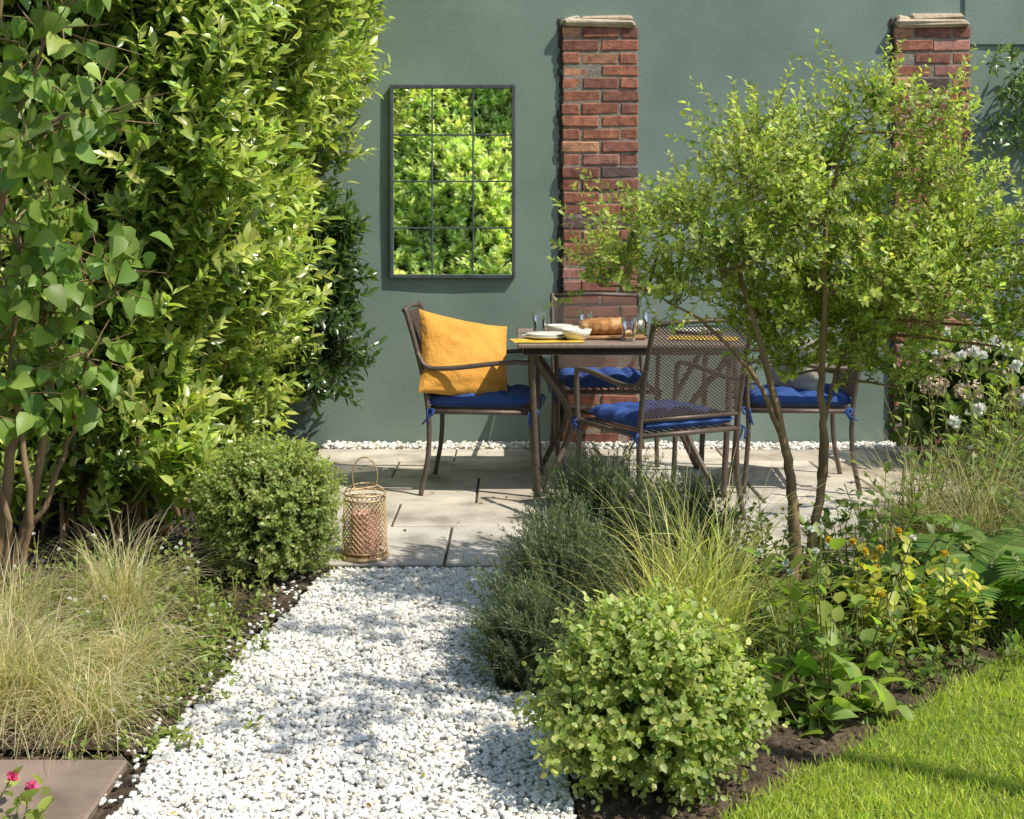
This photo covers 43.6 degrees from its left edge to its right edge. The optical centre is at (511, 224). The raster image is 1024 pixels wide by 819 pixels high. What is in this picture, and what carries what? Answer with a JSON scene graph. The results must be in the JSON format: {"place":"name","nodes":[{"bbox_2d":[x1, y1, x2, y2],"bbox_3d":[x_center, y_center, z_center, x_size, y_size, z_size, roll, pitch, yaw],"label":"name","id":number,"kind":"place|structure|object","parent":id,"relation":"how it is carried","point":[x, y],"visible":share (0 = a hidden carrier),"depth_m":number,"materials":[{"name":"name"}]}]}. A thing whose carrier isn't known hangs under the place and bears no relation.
{"place":"outdoors","nodes":[
{"label":"outdoors","id":0,"kind":"place"},
{"bbox_2d":[0,449,578,818],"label":"ground","id":1,"kind":"structure","parent":0,"point":[125,788],"depth_m":3.23,"materials":[{"name":"soil"}]},
{"bbox_2d":[0,760,126,818],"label":"paving slab","id":2,"kind":"structure","parent":1,"relation":"on","point":[80,789],"depth_m":2.98,"materials":[{"name":"stone"}]},
{"bbox_2d":[0,766,54,818],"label":"pink geranium","id":3,"kind":"object","parent":2,"relation":"on","point":[31,788],"visible":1,"depth_m":2.73,"materials":[{"name":"green plant"}]},
{"bbox_2d":[1,444,321,572],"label":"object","id":4,"kind":"object","parent":1,"relation":"on","point":[44,546],"visible":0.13,"depth_m":5.29,"materials":[{"name":"plant"}]},
{"bbox_2d":[0,565,330,762],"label":"flower bed","id":5,"kind":"object","parent":1,"relation":"on","point":[264,602],"visible":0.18,"depth_m":4.16,"materials":[{"name":"soil"}]},
{"bbox_2d":[0,648,44,750],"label":"feather grass","id":6,"kind":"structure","parent":5,"relation":"on","point":[13,712],"depth_m":3.27,"materials":[{"name":"plant"}]},
{"bbox_2d":[0,525,127,638],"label":"feather grass","id":7,"kind":"object","parent":5,"relation":"on","point":[13,602],"depth_m":4.14,"materials":[{"name":"beige plant"}]},
{"bbox_2d":[0,553,162,759],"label":"feather grass","id":8,"kind":"object","parent":5,"relation":"on","point":[20,652],"depth_m":3.45,"materials":[{"name":"plant"}]},
{"bbox_2d":[13,527,156,614],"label":"creeping daisy","id":9,"kind":"object","parent":5,"relation":"on","point":[67,563],"visible":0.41,"depth_m":4.43,"materials":[{"name":"green plant"}]},
{"bbox_2d":[0,0,173,607],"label":"lilac shrub","id":10,"kind":"object","parent":5,"relation":"on","point":[36,361],"visible":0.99,"depth_m":4.18,"materials":[{"name":"green plant"}]},
{"bbox_2d":[21,595,170,671],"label":"creeping daisy","id":11,"kind":"object","parent":5,"relation":"on","point":[104,612],"visible":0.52,"depth_m":3.94,"materials":[{"name":"green plant"}]},
{"bbox_2d":[0,613,218,779],"bbox_3d":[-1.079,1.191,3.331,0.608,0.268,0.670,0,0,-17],"label":"feather grass","id":12,"kind":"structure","parent":5,"relation":"on","point":[99,706],"depth_m":3.31,"materials":[{"name":"green plant"}]},
{"bbox_2d":[12,583,249,719],"bbox_3d":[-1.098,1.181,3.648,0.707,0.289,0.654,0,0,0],"label":"feather grass","id":13,"kind":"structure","parent":5,"relation":"on","point":[136,659],"depth_m":3.67,"materials":[{"name":"green plant"}]},
{"bbox_2d":[10,503,258,650],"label":"feather grass","id":14,"kind":"object","parent":5,"relation":"on","point":[123,585],"depth_m":4.22,"materials":[{"name":"beige plant"}]},
{"bbox_2d":[53,637,251,712],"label":"creeping daisy","id":15,"kind":"object","parent":5,"relation":"on","point":[200,675],"visible":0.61,"depth_m":3.65,"materials":[{"name":"green plant"}]},
{"bbox_2d":[66,670,241,731],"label":"creeping daisy","id":16,"kind":"object","parent":5,"relation":"on","point":[184,692],"visible":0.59,"depth_m":3.50,"materials":[{"name":"green plant"}]},
{"bbox_2d":[77,535,239,617],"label":"creeping daisy","id":17,"kind":"object","parent":5,"relation":"on","point":[166,552],"visible":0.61,"depth_m":4.52,"materials":[{"name":"green plant"}]},
{"bbox_2d":[53,703,264,764],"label":"creeping daisy","id":18,"kind":"object","parent":5,"relation":"on","point":[174,731],"visible":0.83,"depth_m":3.22,"materials":[{"name":"green plant"}]},
{"bbox_2d":[136,553,279,634],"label":"creeping daisy","id":19,"kind":"object","parent":5,"relation":"on","point":[211,594],"visible":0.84,"depth_m":4.30,"materials":[{"name":"green plant"}]},
{"bbox_2d":[145,592,276,677],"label":"creeping daisy","id":20,"kind":"object","parent":5,"relation":"on","point":[221,619],"visible":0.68,"depth_m":3.98,"materials":[{"name":"green plant"}]},
{"bbox_2d":[153,628,268,690],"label":"creeping daisy","id":21,"kind":"object","parent":5,"relation":"on","point":[223,644],"visible":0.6,"depth_m":3.88,"materials":[{"name":"green plant"}]},
{"bbox_2d":[188,429,349,590],"bbox_3d":[-0.915,1.050,4.795,0.603,0.560,0.599,0,0,0],"label":"boxwood ball","id":22,"kind":"object","parent":5,"relation":"on","point":[268,504],"visible":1,"depth_m":4.66,"materials":[{"name":"green plant"}]},
{"bbox_2d":[0,0,394,558],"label":"laurel hedge","id":23,"kind":"object","parent":1,"relation":"on","point":[212,182],"visible":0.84,"depth_m":5.06,"materials":[{"name":"green plant"}]},
{"bbox_2d":[226,162,387,417],"bbox_3d":[-1.178,0.306,7.184,0.964,1.550,0.832,0,0,0],"label":"evergreen shrub","id":24,"kind":"object","parent":1,"relation":"on","point":[340,317],"visible":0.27,"depth_m":7.08,"materials":[{"name":"green plant"}]},
{"bbox_2d":[118,0,1023,448],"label":"garden wall","id":25,"kind":"structure","parent":1,"relation":"on","point":[710,46],"depth_m":7.60,"materials":[{"name":"green paint"}]},
{"bbox_2d":[390,84,514,277],"bbox_3d":[-0.352,-0.253,7.582,0.744,1.146,0.030,0,0,0],"label":"wall mirror","id":26,"kind":"object","parent":25,"relation":"attached to","point":[452,180],"depth_m":7.59,"materials":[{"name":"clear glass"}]},
{"bbox_2d":[557,18,562,441],"bbox_3d":[0.288,0.039,7.600,0.049,2.534,0.032,0,0,0],"label":"render edge","id":27,"kind":"object","parent":25,"relation":"attached to","point":[559,177],"visible":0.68,"depth_m":7.59,"materials":[{"name":"paint"}]},
{"bbox_2d":[562,15,635,27],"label":"stone pillar cap","id":28,"kind":"structure","parent":25,"relation":"attached to","point":[622,21],"depth_m":7.54,"materials":[{"name":"stone"}]},
{"bbox_2d":[563,26,636,442],"bbox_3d":[0.522,0.062,7.614,0.436,2.465,0.088,0,0,0],"label":"mortar","id":29,"kind":"object","parent":25,"relation":"attached to","point":[593,70],"visible":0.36,"depth_m":7.57,"materials":[{"name":"grey concrete"}]},
{"bbox_2d":[561,27,638,442],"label":"bricks","id":30,"kind":"object","parent":29,"relation":"attached to","point":[598,108],"visible":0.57,"depth_m":7.56,"materials":[{"name":"red brick"}]},
{"bbox_2d":[887,18,893,441],"bbox_3d":[2.249,0.042,7.600,0.049,2.537,0.032,0,0,0],"label":"render edge","id":31,"kind":"object","parent":25,"relation":"attached to","point":[891,407],"visible":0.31,"depth_m":7.59,"materials":[{"name":"paint"}]},
{"bbox_2d":[892,27,970,443],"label":"bricks","id":32,"kind":"object","parent":25,"relation":"attached to","point":[937,58],"visible":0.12,"depth_m":7.57,"materials":[{"name":"red brick"}]},
{"bbox_2d":[894,26,968,430],"bbox_3d":[2.486,0.062,7.614,0.436,2.465,0.088,0,0,0],"label":"mortar","id":33,"kind":"object","parent":25,"relation":"attached to","point":[909,58],"visible":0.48,"depth_m":7.57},
{"bbox_2d":[894,13,969,27],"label":"stone pillar cap","id":34,"kind":"structure","parent":25,"relation":"attached to","point":[930,20],"depth_m":7.54,"materials":[{"name":"stone"}]},
{"bbox_2d":[963,0,1023,45],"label":"render band","id":35,"kind":"object","parent":25,"relation":"attached to","point":[994,22],"visible":1,"depth_m":7.59,"materials":[{"name":"green paint"}]},
{"bbox_2d":[974,30,1023,157],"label":"climbing plant","id":36,"kind":"object","parent":25,"relation":"attached to","point":[1018,84],"visible":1,"depth_m":7.42,"materials":[{"name":"green plant"}]},
{"bbox_2d":[322,440,909,450],"bbox_3d":[0.600,1.309,7.499,3.424,0.070,0.217,0,0,0],"label":"white pebble strip","id":37,"kind":"object","parent":1,"relation":"on","point":[449,444],"visible":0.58,"depth_m":7.46,"materials":[{"name":"stone"}]},
{"bbox_2d":[558,567,1023,818],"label":"flower bed","id":38,"kind":"object","parent":1,"relation":"on","point":[776,739],"visible":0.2,"depth_m":3.20,"materials":[{"name":"soil"}]},
{"bbox_2d":[455,562,589,703],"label":"rosemary bush","id":39,"kind":"object","parent":38,"relation":"on","point":[508,649],"visible":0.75,"depth_m":3.61,"materials":[{"name":"green plant"}]},
{"bbox_2d":[455,488,668,635],"bbox_3d":[0.168,1.105,3.924,0.610,0.592,0.613,0,0,24],"label":"rosemary bush","id":40,"kind":"object","parent":38,"relation":"on","point":[539,550],"visible":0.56,"depth_m":3.86,"materials":[{"name":"green plant"}]},
{"bbox_2d":[497,433,715,602],"bbox_3d":[0.321,1.023,4.281,0.743,0.665,0.654,0,0,0],"label":"rosemary bush","id":41,"kind":"object","parent":38,"relation":"on","point":[584,489],"visible":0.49,"depth_m":4.21,"materials":[{"name":"green plant"}]},
{"bbox_2d":[512,577,789,817],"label":"boxwood ball","id":42,"kind":"object","parent":38,"relation":"on","point":[646,691],"visible":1,"depth_m":2.90,"materials":[{"name":"green plant"}]},
{"bbox_2d":[626,453,764,597],"bbox_3d":[0.619,1.105,4.487,0.566,0.567,0.480,0,0,0],"label":"rosemary bush","id":43,"kind":"object","parent":38,"relation":"on","point":[701,514],"visible":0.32,"depth_m":4.45,"materials":[{"name":"green plant"}]},
{"bbox_2d":[497,434,910,722],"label":"sedge grass","id":44,"kind":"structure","parent":38,"relation":"on","point":[699,589],"depth_m":3.73,"materials":[{"name":"green plant"}]},
{"bbox_2d":[662,523,793,657],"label":"leafy perennial","id":45,"kind":"object","parent":38,"relation":"on","point":[763,575],"visible":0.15,"depth_m":4.12,"materials":[{"name":"green plant"}]},
{"bbox_2d":[721,498,788,589],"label":"leafy perennial","id":46,"kind":"object","parent":38,"relation":"on","point":[769,539],"visible":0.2,"depth_m":4.70,"materials":[{"name":"green plant"}]},
{"bbox_2d":[737,650,806,724],"bbox_3d":[0.693,1.244,3.448,0.258,0.201,0.203,0,0,-45],"label":"foxglove rosette","id":47,"kind":"object","parent":38,"relation":"on","point":[773,690],"visible":0.5,"depth_m":3.41,"materials":[{"name":"green plant"}]},
{"bbox_2d":[542,28,1023,614],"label":"ornamental tree","id":48,"kind":"object","parent":38,"relation":"on","point":[808,286],"visible":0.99,"depth_m":4.20,"materials":[{"name":"green plant"}]},
{"bbox_2d":[722,589,868,721],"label":"leafy perennial","id":49,"kind":"object","parent":38,"relation":"on","point":[802,679],"visible":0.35,"depth_m":3.67,"materials":[{"name":"green plant"}]},
{"bbox_2d":[730,490,886,604],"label":"leafy perennial","id":50,"kind":"object","parent":38,"relation":"on","point":[823,553],"visible":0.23,"depth_m":4.55,"materials":[{"name":"green plant"}]},
{"bbox_2d":[764,649,866,736],"bbox_3d":[0.797,1.229,3.375,0.236,0.217,0.236,0,0,42],"label":"foxglove rosette","id":51,"kind":"object","parent":38,"relation":"on","point":[841,707],"visible":0.89,"depth_m":3.37,"materials":[{"name":"green plant"}]},
{"bbox_2d":[727,563,912,672],"bbox_3d":[0.839,1.210,3.996,0.646,0.255,0.599,0,0,0],"label":"leafy perennial","id":52,"kind":"object","parent":38,"relation":"on","point":[897,613],"visible":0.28,"depth_m":3.85,"materials":[{"name":"green plant"}]},
{"bbox_2d":[741,514,916,713],"bbox_3d":[0.830,1.060,3.522,0.351,0.553,0.443,0,0,-28],"label":"japanese anemone","id":53,"kind":"object","parent":38,"relation":"on","point":[823,610],"visible":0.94,"depth_m":3.46,"materials":[{"name":"green plant"}]},
{"bbox_2d":[822,651,913,727],"bbox_3d":[0.942,1.262,3.453,0.263,0.224,0.247,0,0,0],"label":"foxglove rosette","id":54,"kind":"object","parent":38,"relation":"on","point":[886,703],"visible":0.72,"depth_m":3.45,"materials":[{"name":"green plant"}]},
{"bbox_2d":[774,527,961,671],"bbox_3d":[1.078,1.146,3.971,0.487,0.380,0.475,0,0,-40],"label":"yellow coneflower","id":55,"kind":"object","parent":38,"relation":"on","point":[874,556],"visible":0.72,"depth_m":3.97,"materials":[{"name":"green plant"}]},
{"bbox_2d":[784,605,952,692],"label":"leafy perennial","id":56,"kind":"object","parent":38,"relation":"on","point":[911,653],"visible":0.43,"depth_m":3.77,"materials":[{"name":"green plant"}]},
{"bbox_2d":[772,563,969,622],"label":"fern","id":57,"kind":"object","parent":38,"relation":"on","point":[841,587],"visible":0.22,"depth_m":4.18,"materials":[{"name":"green plant"}]},
{"bbox_2d":[800,490,974,619],"bbox_3d":[1.259,1.150,4.463,0.538,0.374,0.648,0,0,-10],"label":"leafy perennial","id":58,"kind":"object","parent":38,"relation":"on","point":[864,533],"visible":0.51,"depth_m":4.37,"materials":[{"name":"green plant"}]},
{"bbox_2d":[799,421,1023,571],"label":"sedge grass","id":59,"kind":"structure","parent":38,"relation":"on","point":[910,499],"depth_m":5.00,"materials":[{"name":"green plant"}]},
{"bbox_2d":[842,535,996,661],"bbox_3d":[1.266,1.171,4.002,0.447,0.332,0.442,0,0,0],"label":"variegated perennial","id":60,"kind":"object","parent":38,"relation":"on","point":[920,603],"visible":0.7,"depth_m":3.93,"materials":[{"name":"green plant"}]},
{"bbox_2d":[825,436,1023,581],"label":"leafy perennial","id":61,"kind":"object","parent":38,"relation":"on","point":[898,509],"visible":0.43,"depth_m":4.77,"materials":[{"name":"green plant"}]},
{"bbox_2d":[833,533,1023,626],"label":"fern","id":62,"kind":"object","parent":38,"relation":"on","point":[991,577],"visible":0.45,"depth_m":4.33,"materials":[{"name":"green plant"}]},
{"bbox_2d":[841,607,1023,717],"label":"leafy perennial","id":63,"kind":"object","parent":38,"relation":"on","point":[953,646],"visible":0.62,"depth_m":3.76,"materials":[{"name":"green plant"}]},
{"bbox_2d":[859,421,1023,561],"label":"sedge grass","id":64,"kind":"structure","parent":38,"relation":"on","point":[979,516],"depth_m":4.79,"materials":[{"name":"green plant"}]},
{"bbox_2d":[871,322,1023,509],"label":"white dahlia","id":65,"kind":"object","parent":38,"relation":"on","point":[975,350],"visible":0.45,"depth_m":5.74,"materials":[{"name":"green plant"}]},
{"bbox_2d":[880,561,1023,650],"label":"leafy perennial","id":66,"kind":"object","parent":38,"relation":"on","point":[1015,616],"visible":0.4,"depth_m":4.02,"materials":[{"name":"green plant"}]},
{"bbox_2d":[888,599,1023,664],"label":"leafy perennial","id":67,"kind":"object","parent":38,"relation":"on","point":[1000,649],"visible":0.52,"depth_m":3.93,"materials":[{"name":"green plant"}]},
{"bbox_2d":[900,424,1023,535],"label":"leafy perennial","id":68,"kind":"object","parent":38,"relation":"on","point":[1001,461],"visible":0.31,"depth_m":5.18,"materials":[{"name":"green plant"}]},
{"bbox_2d":[901,512,1023,608],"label":"fern","id":69,"kind":"object","parent":38,"relation":"on","point":[972,536],"visible":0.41,"depth_m":4.56,"materials":[{"name":"green plant"}]},
{"bbox_2d":[901,529,1023,623],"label":"leafy perennial","id":70,"kind":"object","parent":38,"relation":"on","point":[1014,555],"visible":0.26,"depth_m":4.29,"materials":[{"name":"green plant"}]},
{"bbox_2d":[937,436,1023,551],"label":"sedge grass","id":71,"kind":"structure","parent":38,"relation":"on","point":[1004,500],"depth_m":4.69,"materials":[{"name":"green plant"}]},
{"bbox_2d":[937,393,1023,524],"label":"white dahlia","id":72,"kind":"object","parent":38,"relation":"on","point":[953,421],"visible":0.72,"depth_m":5.02,"materials":[{"name":"green plant"}]},
{"bbox_2d":[909,446,1022,492],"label":"flower bed","id":73,"kind":"object","parent":1,"relation":"on","point":[916,448],"visible":0.06,"depth_m":7.19,"materials":[{"name":"soil"}]},
{"bbox_2d":[916,446,1023,498],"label":"slate chips","id":74,"kind":"object","parent":73,"relation":"on","point":[919,448],"visible":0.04,"depth_m":7.32,"materials":[{"name":"stone"}]},
{"bbox_2d":[884,326,1023,459],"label":"hydrangea","id":75,"kind":"object","parent":74,"relation":"on","point":[922,415],"depth_m":6.77,"materials":[{"name":"plant"}]},
{"bbox_2d":[933,409,1023,486],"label":"leafy perennial","id":76,"kind":"object","parent":73,"relation":"on","point":[966,457],"visible":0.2,"depth_m":6.40,"materials":[{"name":"green plant"}]},
{"bbox_2d":[941,366,1023,495],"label":"leafy perennial","id":77,"kind":"object","parent":73,"relation":"on","point":[956,407],"visible":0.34,"depth_m":6.00,"materials":[{"name":"green plant"}]},
{"bbox_2d":[985,414,1023,519],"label":"leafy perennial","id":78,"kind":"object","parent":73,"relation":"on","point":[1005,424],"visible":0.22,"depth_m":5.64,"materials":[{"name":"green plant"}]},
{"bbox_2d":[98,566,617,818],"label":"gravel path","id":79,"kind":"structure","parent":0,"point":[350,743],"depth_m":3.34,"materials":[{"name":"white gravel"}]},
{"bbox_2d":[169,572,514,813],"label":"fallen leaves","id":80,"kind":"object","parent":79,"relation":"on","point":[280,760],"visible":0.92,"depth_m":3.25,"materials":[{"name":"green plant"}]},
{"bbox_2d":[221,449,1003,571],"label":"patio","id":81,"kind":"structure","parent":0,"point":[433,534],"depth_m":6.27,"materials":[{"name":"stone"}]},
{"bbox_2d":[340,456,389,562],"bbox_3d":[-0.575,1.103,5.000,0.194,0.393,0.194,0,0,0],"label":"lantern","id":82,"kind":"object","parent":81,"relation":"on","point":[364,538],"visible":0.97,"depth_m":4.95,"materials":[{"name":"beige wicker"}]},
{"bbox_2d":[402,301,545,495],"bbox_3d":[-0.180,0.849,6.382,0.678,0.906,0.586,0,0,4],"label":"garden chair","id":83,"kind":"object","parent":81,"relation":"on","point":[515,399],"visible":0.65,"depth_m":6.16,"materials":[{"name":"brown metal"}]},
{"bbox_2d":[418,309,507,395],"bbox_3d":[-0.235,0.660,6.300,0.500,0.430,0.170,14,-30,-27],"label":"ochre pillow","id":84,"kind":"object","parent":83,"relation":"on","point":[447,341],"visible":0.88,"depth_m":6.22,"materials":[{"name":"fabric"}]},
{"bbox_2d":[547,292,661,466],"bbox_3d":[0.499,0.849,7.156,0.586,0.906,0.667,0,0,-2],"label":"garden chair","id":85,"kind":"object","parent":81,"relation":"on","point":[626,374],"visible":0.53,"depth_m":7.34,"materials":[{"name":"brown metal"}]},
{"bbox_2d":[517,328,744,497],"bbox_3d":[0.565,0.935,6.450,1.080,0.747,0.900,0,0,0],"label":"garden table","id":86,"kind":"object","parent":81,"relation":"on","point":[532,351],"visible":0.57,"depth_m":6.08,"materials":[{"name":"wood"}]},
{"bbox_2d":[532,311,545,331],"bbox_3d":[0.140,0.503,6.550,0.073,0.110,0.073,0,0,0],"label":"drinking glass","id":87,"kind":"object","parent":86,"relation":"on","point":[539,320],"visible":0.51,"depth_m":6.52,"materials":[{"name":"white"}]},
{"bbox_2d":[522,334,565,339],"bbox_3d":[0.170,0.550,6.250,0.244,0.020,0.244,0,0,0],"label":"plate","id":88,"kind":"object","parent":86,"relation":"on","point":[540,338],"visible":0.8,"depth_m":6.16,"materials":[{"name":"ceramic"}]},
{"bbox_2d":[526,331,563,336],"bbox_3d":[0.170,0.541,6.250,0.207,0.020,0.207,0,0,0],"label":"plate","id":89,"kind":"object","parent":88,"relation":"on","point":[546,334],"visible":0.87,"depth_m":6.30,"materials":[{"name":"ceramic"}]},
{"bbox_2d":[511,338,584,342],"bbox_3d":[0.170,0.556,6.130,0.340,0.006,0.220,0,0,-6],"label":"placemat","id":90,"kind":"object","parent":86,"relation":"on","point":[527,340],"visible":0.87,"depth_m":6.10,"materials":[{"name":"fabric"}]},
{"bbox_2d":[561,328,591,339],"bbox_3d":[0.310,0.531,6.160,0.148,0.055,0.148,0,0,0],"label":"bowl","id":91,"kind":"object","parent":90,"relation":"on","point":[575,334],"visible":1,"depth_m":6.11,"materials":[{"name":"ceramic"}]},
{"bbox_2d":[579,317,636,334],"bbox_3d":[0.470,0.500,6.280,0.300,0.090,0.111,0,0,-14],"label":"bread loaf","id":92,"kind":"object","parent":86,"relation":"on","point":[606,326],"visible":0.62,"depth_m":6.23,"materials":[{"name":"brown food"}]},
{"bbox_2d":[586,333,645,338],"bbox_3d":[0.470,0.550,6.280,0.360,0.016,0.180,0,0,0],"label":"bread board","id":93,"kind":"object","parent":86,"relation":"on","point":[638,336],"visible":0.52,"depth_m":6.19,"materials":[{"name":"brown wood"}]},
{"bbox_2d":[621,317,635,340],"bbox_3d":[0.560,0.503,6.140,0.073,0.110,0.073,0,0,0],"label":"drinking glass","id":94,"kind":"object","parent":86,"relation":"on","point":[628,324],"visible":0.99,"depth_m":6.11,"materials":[{"name":"white"}]},
{"bbox_2d":[636,294,660,334],"bbox_3d":[0.690,0.459,6.480,0.132,0.200,0.132,0,0,0],"label":"glass jug","id":95,"kind":"object","parent":86,"relation":"on","point":[639,315],"visible":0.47,"depth_m":6.44,"materials":[{"name":"white"}]},
{"bbox_2d":[642,309,657,337],"bbox_3d":[0.680,0.488,6.300,0.077,0.140,0.077,0,0,0],"label":"drinking glass","id":96,"kind":"object","parent":86,"relation":"on","point":[647,318],"visible":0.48,"depth_m":6.27,"materials":[{"name":"white"}]},
{"bbox_2d":[571,318,751,519],"bbox_3d":[0.676,0.849,5.708,0.586,0.906,0.667,0,0,-27],"label":"garden chair","id":97,"kind":"object","parent":81,"relation":"on","point":[675,414],"visible":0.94,"depth_m":5.52,"materials":[{"name":"brown metal"}]},
{"bbox_2d":[730,307,875,495],"bbox_3d":[1.456,0.849,6.418,0.667,0.906,0.586,0,0,4],"label":"garden chair","id":98,"kind":"object","parent":81,"relation":"on","point":[792,400],"visible":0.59,"depth_m":6.19,"materials":[{"name":"brown metal"}]},
{"bbox_2d":[771,334,828,390],"bbox_3d":[1.440,0.700,6.420,0.120,0.300,0.340,16,-10,-39],"label":"beige pillow","id":99,"kind":"object","parent":98,"relation":"on","point":[808,381],"visible":0.2,"depth_m":6.34,"materials":[{"name":"fabric"}]},
{"bbox_2d":[705,639,1023,818],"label":"lawn","id":100,"kind":"structure","parent":0,"point":[955,751],"depth_m":3.04,"materials":[{"name":"green plant"}]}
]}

